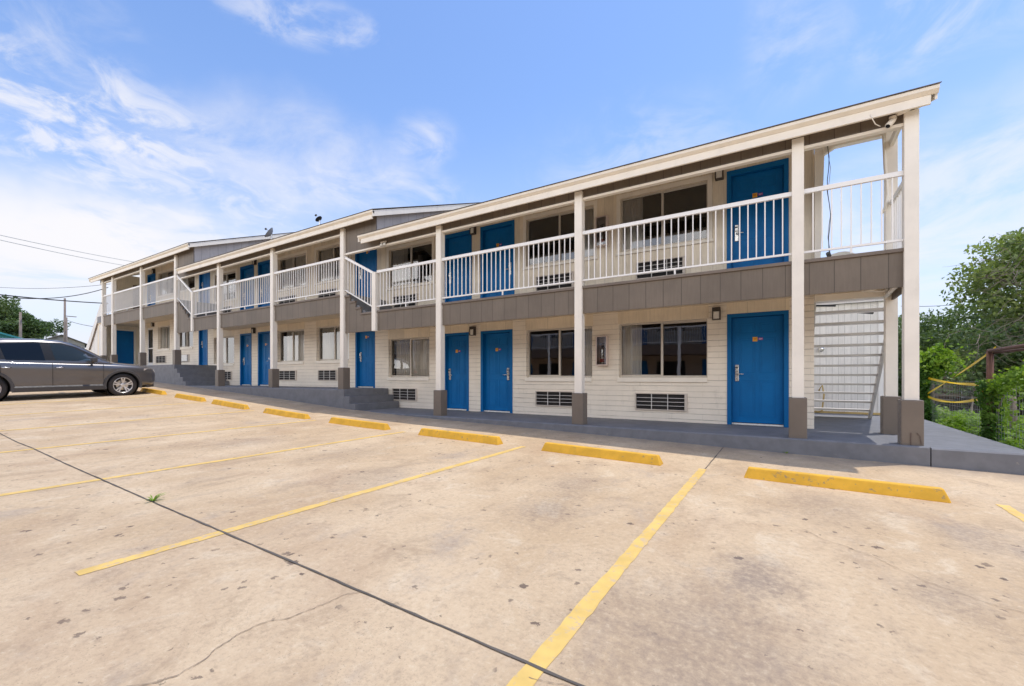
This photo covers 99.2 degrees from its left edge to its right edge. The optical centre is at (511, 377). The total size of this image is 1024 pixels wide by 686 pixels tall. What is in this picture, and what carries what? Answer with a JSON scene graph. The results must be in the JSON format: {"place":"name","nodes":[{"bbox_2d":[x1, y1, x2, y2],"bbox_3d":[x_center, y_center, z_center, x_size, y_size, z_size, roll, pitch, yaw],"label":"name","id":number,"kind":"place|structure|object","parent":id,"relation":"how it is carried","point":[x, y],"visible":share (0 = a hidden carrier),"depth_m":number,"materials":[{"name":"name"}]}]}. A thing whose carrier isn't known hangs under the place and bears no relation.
{"place":"outdoors","nodes":[
{"label":"outdoors","id":0,"kind":"place"},
{"bbox_2d":[1,240,123,265],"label":"cable","id":1,"kind":"object","parent":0,"point":[56,252],"visible":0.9,"depth_m":34.32,"materials":[{"name":"black rubber"}]},
{"bbox_2d":[1,235,132,261],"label":"cable","id":2,"kind":"object","parent":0,"point":[63,248],"visible":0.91,"depth_m":35.10,"materials":[{"name":"black rubber"}]},
{"bbox_2d":[145,365,171,383],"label":"walkway","id":3,"kind":"structure","parent":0,"point":[163,373],"depth_m":18.45,"materials":[{"name":"grey paint"}]},
{"bbox_2d":[191,385,368,407],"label":"walkway","id":4,"kind":"structure","parent":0,"point":[326,396],"depth_m":13.51,"materials":[{"name":"grey paint"}]},
{"bbox_2d":[175,202,479,388],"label":"motel wing","id":5,"kind":"structure","parent":4,"relation":"on","point":[295,308],"depth_m":15.04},
{"bbox_2d":[213,336,233,365],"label":"window","id":6,"kind":"structure","parent":5,"relation":"in","point":[225,339],"depth_m":19.24,"materials":[{"name":"metal"}]},
{"bbox_2d":[213,268,236,303],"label":"window","id":7,"kind":"structure","parent":5,"relation":"in","point":[225,276],"depth_m":18.96,"materials":[{"name":"glass"}]},
{"bbox_2d":[240,333,251,384],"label":"door","id":8,"kind":"structure","parent":5,"relation":"in","point":[245,339],"depth_m":18.15,"materials":[{"name":"blue paint"}]},
{"bbox_2d":[240,264,253,309],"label":"door","id":9,"kind":"structure","parent":5,"relation":"in","point":[247,271],"depth_m":18.09,"materials":[{"name":"blue paint"}]},
{"bbox_2d":[258,331,269,385],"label":"door","id":10,"kind":"structure","parent":5,"relation":"in","point":[263,337],"depth_m":17.45,"materials":[{"name":"blue paint"}]},
{"bbox_2d":[258,260,269,306],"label":"door","id":11,"kind":"structure","parent":5,"relation":"in","point":[264,266],"depth_m":17.42,"materials":[{"name":"blue paint"}]},
{"bbox_2d":[265,228,272,238],"bbox_3d":[-8.081,-4.749,14.485,0.247,0.461,0.399,0,0,-36],"label":"satellite dish","id":12,"kind":"object","parent":5,"relation":"on","point":[269,232],"visible":0.97,"depth_m":14.41,"materials":[{"name":"metal"}]},
{"bbox_2d":[277,329,303,364],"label":"window","id":13,"kind":"structure","parent":5,"relation":"in","point":[295,350],"depth_m":16.41,"materials":[{"name":"metal"}]},
{"bbox_2d":[277,250,307,291],"bbox_3d":[-8.183,-3.930,16.324,2.010,1.330,0.193,0,0,32],"label":"window","id":14,"kind":"structure","parent":5,"relation":"in","point":[301,260],"depth_m":16.30,"materials":[{"name":"glass"}]},
{"bbox_2d":[315,214,321,224],"bbox_3d":[-5.859,-4.730,13.198,0.174,0.344,0.240,0,0,0],"label":"satellite dish","id":15,"kind":"object","parent":5,"relation":"on","point":[318,218],"visible":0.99,"depth_m":13.16,"materials":[{"name":"metal"}]},
{"bbox_2d":[315,326,348,363],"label":"window","id":16,"kind":"structure","parent":5,"relation":"in","point":[329,333],"depth_m":15.29,"materials":[{"name":"metal"}]},
{"bbox_2d":[315,241,350,284],"bbox_3d":[-6.157,-3.930,15.056,1.990,1.330,0.193,0,0,32],"label":"window","id":17,"kind":"structure","parent":5,"relation":"in","point":[328,253],"depth_m":15.29,"materials":[{"name":"glass"}]},
{"bbox_2d":[355,331,374,387],"bbox_3d":[-4.719,-0.732,14.154,0.943,2.144,0.149,0,0,32],"label":"door","id":18,"kind":"structure","parent":5,"relation":"in","point":[364,341],"depth_m":14.22,"materials":[{"name":"blue paint"}]},
{"bbox_2d":[355,249,376,297],"bbox_3d":[-4.687,-3.490,14.134,1.048,2.219,0.149,0,0,32],"label":"door","id":19,"kind":"structure","parent":5,"relation":"in","point":[368,259],"depth_m":14.21,"materials":[{"name":"blue paint"}]},
{"bbox_2d":[0,382,1023,685],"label":"parking lot","id":20,"kind":"structure","parent":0,"point":[730,576],"depth_m":2.80,"materials":[{"name":"concrete"}]},
{"bbox_2d":[0,338,154,400],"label":"parked car","id":21,"kind":"object","parent":20,"relation":"on","point":[34,365],"visible":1,"depth_m":12.29,"materials":[{"name":"grey metal"}]},
{"bbox_2d":[140,388,166,394],"bbox_3d":[-11.893,0.466,14.452,1.733,0.212,0.162,0,0,32],"label":"wheel stop","id":22,"kind":"object","parent":20,"relation":"on","point":[154,391],"visible":0.97,"depth_m":14.29,"materials":[{"name":"yellow concrete"}]},
{"bbox_2d":[148,493,164,500],"bbox_3d":[-3.159,1.066,3.881,0.204,0.072,0.172,0,0,-35],"label":"weed","id":23,"kind":"object","parent":20,"relation":"on","point":[155,498],"visible":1,"depth_m":3.88,"materials":[{"name":"green plant"}]},
{"bbox_2d":[175,393,205,401],"bbox_3d":[-9.578,0.609,12.967,1.733,0.211,0.162,0,0,32],"label":"wheel stop","id":24,"kind":"object","parent":20,"relation":"on","point":[191,397],"visible":0.97,"depth_m":12.81,"materials":[{"name":"yellow concrete"}]},
{"bbox_2d":[211,399,249,409],"bbox_3d":[-7.555,0.728,11.676,1.734,0.224,0.162,0,0,32],"label":"wheel stop","id":25,"kind":"object","parent":20,"relation":"on","point":[229,404],"visible":1,"depth_m":11.56,"materials":[{"name":"yellow concrete"}]},
{"bbox_2d":[263,408,310,418],"bbox_3d":[-5.349,0.864,10.318,1.733,0.207,0.162,0,0,32],"label":"wheel stop","id":26,"kind":"object","parent":20,"relation":"on","point":[284,413],"visible":0.9,"depth_m":10.21,"materials":[{"name":"yellow concrete"}]},
{"bbox_2d":[329,417,390,429],"bbox_3d":[-3.133,0.942,8.883,1.733,0.171,0.162,0,0,32],"label":"wheel stop","id":27,"kind":"object","parent":20,"relation":"on","point":[361,423],"visible":0.99,"depth_m":8.76,"materials":[{"name":"yellow concrete"}]},
{"bbox_2d":[0,433,722,685],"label":"pavement joint","id":28,"kind":"object","parent":20,"relation":"on","point":[501,651],"visible":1,"depth_m":2.35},
{"bbox_2d":[418,428,502,444],"bbox_3d":[-0.917,1.002,7.447,1.733,0.162,0.162,0,0,32],"label":"wheel stop","id":29,"kind":"object","parent":20,"relation":"on","point":[477,438],"visible":1,"depth_m":7.33,"materials":[{"name":"yellow concrete"}]},
{"bbox_2d":[0,392,1023,685],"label":"parking lines","id":30,"kind":"object","parent":20,"relation":"on","point":[550,648],"visible":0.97,"depth_m":2.97,"materials":[{"name":"yellow paint"}]},
{"bbox_2d":[127,440,1020,685],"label":"pavement cracks","id":31,"kind":"object","parent":20,"relation":"on","point":[357,592],"visible":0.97,"depth_m":2.06,"materials":[{"name":"concrete"}]},
{"bbox_2d":[541,442,662,465],"bbox_3d":[1.210,1.060,6.115,1.733,0.164,0.162,0,0,32],"label":"wheel stop","id":32,"kind":"object","parent":20,"relation":"on","point":[633,457],"visible":1,"depth_m":6.01,"materials":[{"name":"yellow concrete"}]},
{"bbox_2d":[744,467,950,502],"bbox_3d":[3.454,1.120,4.639,1.733,0.151,0.162,0,0,32],"label":"wheel stop","id":33,"kind":"object","parent":20,"relation":"on","point":[922,492],"visible":1,"depth_m":4.53,"materials":[{"name":"yellow concrete"}]},
{"bbox_2d":[0,0,1023,348],"label":"sky","id":34,"kind":"structure","parent":0,"point":[131,130],"materials":[{"name":"blue"}]},
{"bbox_2d":[360,407,929,465],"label":"walkway","id":35,"kind":"structure","parent":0,"point":[851,436],"depth_m":7.51,"materials":[{"name":"grey paint"}]},
{"bbox_2d":[356,81,941,445],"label":"motel wing","id":36,"kind":"structure","parent":35,"relation":"on","point":[701,283],"depth_m":8.63,"materials":[{"name":"white paint"}]},
{"bbox_2d":[379,241,386,246],"bbox_3d":[-3.380,-3.491,11.414,0.213,0.138,0.102,0,0,32],"label":"flood lamp","id":37,"kind":"object","parent":36,"relation":"attached to","point":[382,243],"visible":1,"depth_m":11.42,"materials":[{"name":"white paint"}]},
{"bbox_2d":[387,337,428,380],"bbox_3d":[-3.082,-0.543,13.157,1.728,1.297,0.238,0,0,32],"label":"window","id":38,"kind":"structure","parent":36,"relation":"in","point":[412,355],"depth_m":13.17,"materials":[{"name":"metal"}]},
{"bbox_2d":[387,237,434,290],"bbox_3d":[-3.026,-3.352,13.094,2.000,1.335,0.191,0,0,32],"label":"window","id":39,"kind":"structure","parent":36,"relation":"in","point":[400,256],"depth_m":13.34,"materials":[{"name":"glass"}]},
{"bbox_2d":[445,332,468,410],"bbox_3d":[-1.519,-0.152,12.150,0.894,2.144,0.149,0,0,32],"label":"door","id":40,"kind":"structure","parent":36,"relation":"in","point":[456,344],"depth_m":12.18,"materials":[{"name":"blue paint"}]},
{"bbox_2d":[445,230,471,301],"bbox_3d":[-1.473,-2.902,12.121,0.983,2.204,0.149,0,0,32],"label":"door","id":41,"kind":"structure","parent":36,"relation":"in","point":[458,243],"depth_m":12.14,"materials":[{"name":"blue paint"}]},
{"bbox_2d":[481,329,512,412],"bbox_3d":[-0.377,-0.152,11.434,1.000,2.144,0.149,0,0,32],"label":"door","id":42,"kind":"structure","parent":36,"relation":"in","point":[496,345],"depth_m":11.47,"materials":[{"name":"blue paint"}]},
{"bbox_2d":[480,220,514,297],"bbox_3d":[-0.357,-2.902,11.422,1.068,2.204,0.149,0,0,32],"label":"door","id":43,"kind":"structure","parent":36,"relation":"in","point":[501,234],"depth_m":11.45,"materials":[{"name":"blue paint"}]},
{"bbox_2d":[525,327,591,381],"bbox_3d":[1.127,-0.543,10.520,1.773,1.297,0.238,0,0,32],"label":"window","id":44,"kind":"structure","parent":36,"relation":"in","point":[588,330],"depth_m":10.37,"materials":[{"name":"metal"}]},
{"bbox_2d":[522,200,597,269],"bbox_3d":[1.146,-3.352,10.482,1.995,1.335,0.194,0,0,32],"label":"window","id":45,"kind":"structure","parent":36,"relation":"in","point":[590,212],"depth_m":10.32,"materials":[{"name":"metal"}]},
{"bbox_2d":[595,215,608,247],"bbox_3d":[2.020,-3.260,9.772,0.260,0.660,0.149,0,0,32],"label":"extinguisher cabinet","id":46,"kind":"object","parent":36,"relation":"attached to","point":[601,220],"visible":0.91,"depth_m":9.78,"materials":[{"name":"metal"}]},
{"bbox_2d":[600,224,604,244],"bbox_3d":[2.029,-3.190,9.769,0.127,0.476,0.119,0,0,13],"label":"fire extinguisher","id":47,"kind":"object","parent":46,"relation":"in","point":[602,237],"visible":0.56,"depth_m":9.72,"materials":[{"name":"metal"}]},
{"bbox_2d":[596,336,608,365],"bbox_3d":[2.025,-0.590,9.770,0.260,0.660,0.149,0,0,32],"label":"extinguisher cabinet","id":48,"kind":"object","parent":36,"relation":"attached to","point":[602,340],"visible":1,"depth_m":9.80,"materials":[{"name":"metal"}]},
{"bbox_2d":[600,343,605,363],"bbox_3d":[2.033,-0.520,9.767,0.127,0.476,0.119,0,0,13],"label":"fire extinguisher","id":49,"kind":"object","parent":48,"relation":"in","point":[602,353],"visible":0.95,"depth_m":9.72,"materials":[{"name":"metal"}]},
{"bbox_2d":[617,319,706,381],"bbox_3d":[3.161,-0.543,9.246,1.833,1.297,0.237,0,0,32],"label":"window","id":50,"kind":"structure","parent":36,"relation":"in","point":[630,334],"depth_m":9.58,"materials":[{"name":"metal"}]},
{"bbox_2d":[615,174,712,255],"bbox_3d":[3.180,-3.352,9.208,1.985,1.335,0.193,0,0,32],"label":"window","id":51,"kind":"structure","parent":36,"relation":"in","point":[631,208],"depth_m":9.49,"materials":[{"name":"metal"}]},
{"bbox_2d":[727,310,788,427],"bbox_3d":[4.657,-0.152,8.282,1.015,2.144,0.149,0,0,32],"label":"door","id":52,"kind":"structure","parent":36,"relation":"in","point":[758,343],"depth_m":8.29,"materials":[{"name":"blue paint"}]},
{"bbox_2d":[727,158,788,268],"bbox_3d":[4.655,-2.902,8.283,1.020,2.204,0.149,0,0,32],"label":"door","id":53,"kind":"structure","parent":36,"relation":"in","point":[769,178],"depth_m":8.28,"materials":[{"name":"blue paint"}]},
{"bbox_2d":[816,305,835,306],"bbox_3d":[7.260,-1.690,10.320,0.653,0.095,0.100,0,0,32],"label":"loose slat","id":54,"kind":"object","parent":36,"relation":"attached to","point":[825,305],"visible":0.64,"depth_m":10.22,"materials":[{"name":"plastic"}]},
{"bbox_2d":[827,146,830,254],"bbox_3d":[5.467,-2.900,7.502,0.077,2.201,0.011,0,0,32],"label":"hanging wire","id":55,"kind":"object","parent":36,"relation":"hanging from","point":[829,203],"visible":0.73,"depth_m":7.51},
{"bbox_2d":[828,155,830,247],"bbox_3d":[5.467,-2.900,7.514,0.047,2.201,0.008,0,0,32],"label":"hanging wire","id":56,"kind":"object","parent":36,"relation":"hanging from","point":[828,195],"visible":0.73,"depth_m":7.51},
{"bbox_2d":[826,251,854,256],"bbox_3d":[5.762,-2.003,7.731,0.573,0.498,0.393,0,0,32],"label":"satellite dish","id":57,"kind":"object","parent":36,"relation":"on","point":[839,253],"visible":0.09,"depth_m":7.78,"materials":[{"name":"metal"}]},
{"bbox_2d":[885,115,896,127],"bbox_3d":[5.239,-3.525,6.023,0.156,0.166,0.079,0,0,-8],"label":"security camera","id":58,"kind":"object","parent":36,"relation":"attached to","point":[891,121],"visible":1,"depth_m":6.00,"materials":[{"name":"white paint"}]},
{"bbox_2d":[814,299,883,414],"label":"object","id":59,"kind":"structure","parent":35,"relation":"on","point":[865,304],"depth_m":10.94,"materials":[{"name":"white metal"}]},
{"bbox_2d":[814,297,883,418],"bbox_3d":[6.730,-0.453,8.800,1.175,2.735,3.140,0,0,32],"label":"outdoor stair","id":60,"kind":"object","parent":35,"relation":"on","point":[870,410],"visible":0.56,"depth_m":8.63,"materials":[{"name":"white metal"}]},
{"bbox_2d":[865,415,1023,474],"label":"walkway","id":61,"kind":"structure","parent":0,"point":[952,448],"depth_m":5.65,"materials":[{"name":"grey paint"}]},
{"bbox_2d":[935,403,968,408],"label":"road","id":62,"kind":"structure","parent":0,"point":[948,406],"depth_m":18.55,"materials":[{"name":"grey asphalt"}]},
{"bbox_3d":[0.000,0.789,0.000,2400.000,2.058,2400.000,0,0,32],"label":"ground","id":63,"kind":"structure","parent":0,"visible":0},
{"bbox_2d":[0,332,19,337],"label":"house","id":64,"kind":"structure","parent":63,"relation":"on","point":[3,335],"depth_m":31.24,"materials":[{"name":"teal metal"}]},
{"bbox_2d":[19,312,21,337],"bbox_3d":[-37.409,-2.518,33.175,0.204,4.836,0.204,0,0,32],"label":"utility pole","id":65,"kind":"object","parent":63,"relation":"on","point":[20,324],"visible":0.34,"depth_m":33.13,"materials":[{"name":"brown wood"}]},
{"bbox_2d":[0,294,71,339],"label":"tree","id":66,"kind":"object","parent":63,"relation":"on","point":[33,327],"visible":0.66,"depth_m":53.85,"materials":[{"name":"green plant"}]},
{"bbox_2d":[63,298,65,341],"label":"utility pole","id":67,"kind":"object","parent":63,"relation":"on","point":[64,334],"visible":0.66,"depth_m":43.21,"materials":[{"name":"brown wood"}]},
{"bbox_2d":[44,333,86,347],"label":"house","id":68,"kind":"structure","parent":63,"relation":"on","point":[72,341],"depth_m":67.10,"materials":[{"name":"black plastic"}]},
{"bbox_2d":[66,316,75,342],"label":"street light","id":69,"kind":"object","parent":63,"relation":"on","point":[67,328],"visible":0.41,"depth_m":46.19,"materials":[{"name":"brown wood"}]},
{"bbox_2d":[86,232,292,365],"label":"motel wing","id":70,"kind":"structure","parent":63,"relation":"on","point":[149,320],"depth_m":20.79,"materials":[{"name":"white paint"}]},
{"bbox_2d":[0,284,106,288],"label":"cable","id":71,"kind":"object","parent":70,"relation":"attached to","point":[47,288],"visible":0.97,"depth_m":24.24,"materials":[{"name":"black rubber"}]},
{"bbox_2d":[0,287,107,298],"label":"cable","id":72,"kind":"object","parent":70,"relation":"attached to","point":[49,298],"visible":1,"depth_m":19.41,"materials":[{"name":"black rubber"}]},
{"bbox_2d":[0,294,108,303],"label":"cable","id":73,"kind":"object","parent":70,"relation":"attached to","point":[50,299],"visible":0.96,"depth_m":19.59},
{"bbox_2d":[116,329,135,364],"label":"door","id":74,"kind":"structure","parent":70,"relation":"in","point":[125,339],"depth_m":24.34,"materials":[{"name":"blue paint"}]},
{"bbox_2d":[148,328,152,364],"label":"screen door","id":75,"kind":"structure","parent":70,"relation":"in","point":[148,328],"depth_m":23.34,"materials":[{"name":"white paint"}]},
{"bbox_2d":[147,273,155,305],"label":"door","id":76,"kind":"structure","parent":70,"relation":"in","point":[152,277],"depth_m":23.33,"materials":[{"name":"blue paint"}]},
{"bbox_2d":[157,326,169,350],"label":"window","id":77,"kind":"structure","parent":70,"relation":"in","point":[163,330],"depth_m":22.59,"materials":[{"name":"metal"}]},
{"bbox_2d":[157,267,173,297],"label":"window","id":78,"kind":"structure","parent":70,"relation":"in","point":[164,275],"depth_m":22.44,"materials":[{"name":"metal"}]},
{"bbox_2d":[180,332,192,349],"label":"window","id":79,"kind":"structure","parent":70,"relation":"in","point":[185,347],"depth_m":21.05,"materials":[{"name":"metal"}]},
{"bbox_2d":[180,276,195,292],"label":"window","id":80,"kind":"structure","parent":70,"relation":"in","point":[186,280],"depth_m":20.99,"materials":[{"name":"glass"}]},
{"bbox_2d":[199,330,207,364],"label":"door","id":81,"kind":"structure","parent":70,"relation":"in","point":[203,334],"depth_m":20.16,"materials":[{"name":"blue paint"}]},
{"bbox_2d":[199,272,209,302],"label":"door","id":82,"kind":"structure","parent":70,"relation":"in","point":[204,279],"depth_m":20.10,"materials":[{"name":"blue paint"}]},
{"bbox_2d":[172,364,228,385],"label":"concrete steps","id":83,"kind":"structure","parent":63,"relation":"on","point":[191,375],"depth_m":18.01,"materials":[{"name":"grey paint"}]},
{"bbox_2d":[338,388,398,409],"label":"concrete steps","id":84,"kind":"structure","parent":63,"relation":"on","point":[366,399],"depth_m":12.50,"materials":[{"name":"grey paint"}]},
{"bbox_2d":[898,312,961,396],"bbox_3d":[25.889,-1.424,28.644,9.561,5.660,9.334,0,0,-9],"label":"tree","id":85,"kind":"object","parent":63,"relation":"on","point":[926,317],"visible":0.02,"depth_m":28.20,"materials":[{"name":"green plant"}]},
{"bbox_2d":[919,337,977,422],"bbox_3d":[10.125,0.203,10.354,1.279,2.350,0.932,0,0,32],"label":"vine plant","id":86,"kind":"object","parent":63,"relation":"on","point":[934,367],"visible":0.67,"depth_m":10.38,"materials":[{"name":"green plant"}]},
{"bbox_2d":[898,290,1020,407],"bbox_3d":[19.711,-1.017,18.866,7.283,5.034,7.124,0,0,32],"label":"tree","id":87,"kind":"object","parent":63,"relation":"on","point":[924,343],"visible":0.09,"depth_m":18.66,"materials":[{"name":"green plant"}]},
{"bbox_2d":[930,344,1023,447],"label":"pipe fence","id":88,"kind":"object","parent":63,"relation":"on","point":[990,353],"visible":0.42,"depth_m":7.28,"materials":[{"name":"metal"}]},
{"bbox_2d":[927,396,977,402],"bbox_3d":[9.001,0.418,8.905,0.025,0.240,3.750,0,0,32],"label":"caution tape","id":89,"kind":"object","parent":88,"relation":"attached to","point":[964,401],"visible":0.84,"depth_m":8.83,"materials":[{"name":"yellow plastic"}]},
{"bbox_2d":[928,377,978,385],"bbox_3d":[9.009,0.076,8.900,0.025,0.161,3.750,0,0,32],"label":"caution tape","id":90,"kind":"object","parent":88,"relation":"attached to","point":[969,384],"visible":0.83,"depth_m":8.90,"materials":[{"name":"yellow plastic"}]},
{"bbox_2d":[927,355,984,393],"bbox_3d":[9.003,0.000,8.910,0.025,0.844,3.740,0,0,32],"label":"caution tape","id":91,"kind":"object","parent":88,"relation":"attached to","point":[975,362],"visible":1,"depth_m":8.19,"materials":[{"name":"yellow plastic"}]},
{"bbox_2d":[973,359,1023,441],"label":"vine plant","id":92,"kind":"object","parent":88,"relation":"attached to","point":[1002,385],"visible":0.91,"depth_m":7.08,"materials":[{"name":"green plant"}]},
{"bbox_2d":[934,404,1023,439],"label":"ground cover","id":93,"kind":"object","parent":63,"relation":"on","point":[962,424],"visible":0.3,"depth_m":8.64,"materials":[{"name":"green plant"}]},
{"bbox_2d":[935,321,1023,414],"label":"tree","id":94,"kind":"object","parent":63,"relation":"on","point":[971,377],"visible":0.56,"depth_m":12.76,"materials":[{"name":"green plant"}]},
{"bbox_2d":[939,227,1023,414],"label":"tree","id":95,"kind":"object","parent":63,"relation":"on","point":[995,303],"visible":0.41,"depth_m":14.45,"materials":[{"name":"green plant"}]},
{"bbox_2d":[944,294,1023,374],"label":"dead branches","id":96,"kind":"object","parent":95,"relation":"hanging from","point":[995,339],"visible":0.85,"depth_m":11.37,"materials":[{"name":"brown wood"}]},
{"bbox_2d":[949,235,1023,307],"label":"dead branches","id":97,"kind":"object","parent":95,"relation":"hanging from","point":[1015,282],"visible":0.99,"depth_m":11.80,"materials":[{"name":"brown wood"}]},
{"bbox_2d":[970,290,1023,342],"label":"dead branches","id":98,"kind":"object","parent":95,"relation":"hanging from","point":[1000,318],"visible":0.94,"depth_m":11.07,"materials":[{"name":"brown wood"}]},
{"bbox_2d":[998,431,1023,449],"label":"ground cover","id":99,"kind":"object","parent":63,"relation":"on","point":[1010,441],"visible":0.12,"depth_m":6.76,"materials":[{"name":"green plant"}]},
{"bbox_2d":[1009,389,1017,438],"bbox_3d":[9.318,0.741,8.088,0.133,1.124,0.108,0,0,32],"label":"wooden post","id":100,"kind":"object","parent":63,"relation":"on","point":[1012,406],"visible":0.26,"depth_m":8.07,"materials":[{"name":"brown wood"}]},
{"label":"gravel drive","id":101,"kind":"structure","parent":0,"visible":0},
{"bbox_2d":[970,386,974,415],"bbox_3d":[13.823,0.625,13.083,0.132,1.152,0.070,0,0,5],"label":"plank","id":102,"kind":"object","parent":101,"relation":"on","point":[971,407],"visible":0.29,"depth_m":13.07,"materials":[{"name":"grey wood"}]},
{"bbox_2d":[935,372,1023,416],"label":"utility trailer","id":103,"kind":"object","parent":101,"relation":"on","point":[955,398],"visible":0.19,"depth_m":13.35,"materials":[{"name":"wood"}]}
]}

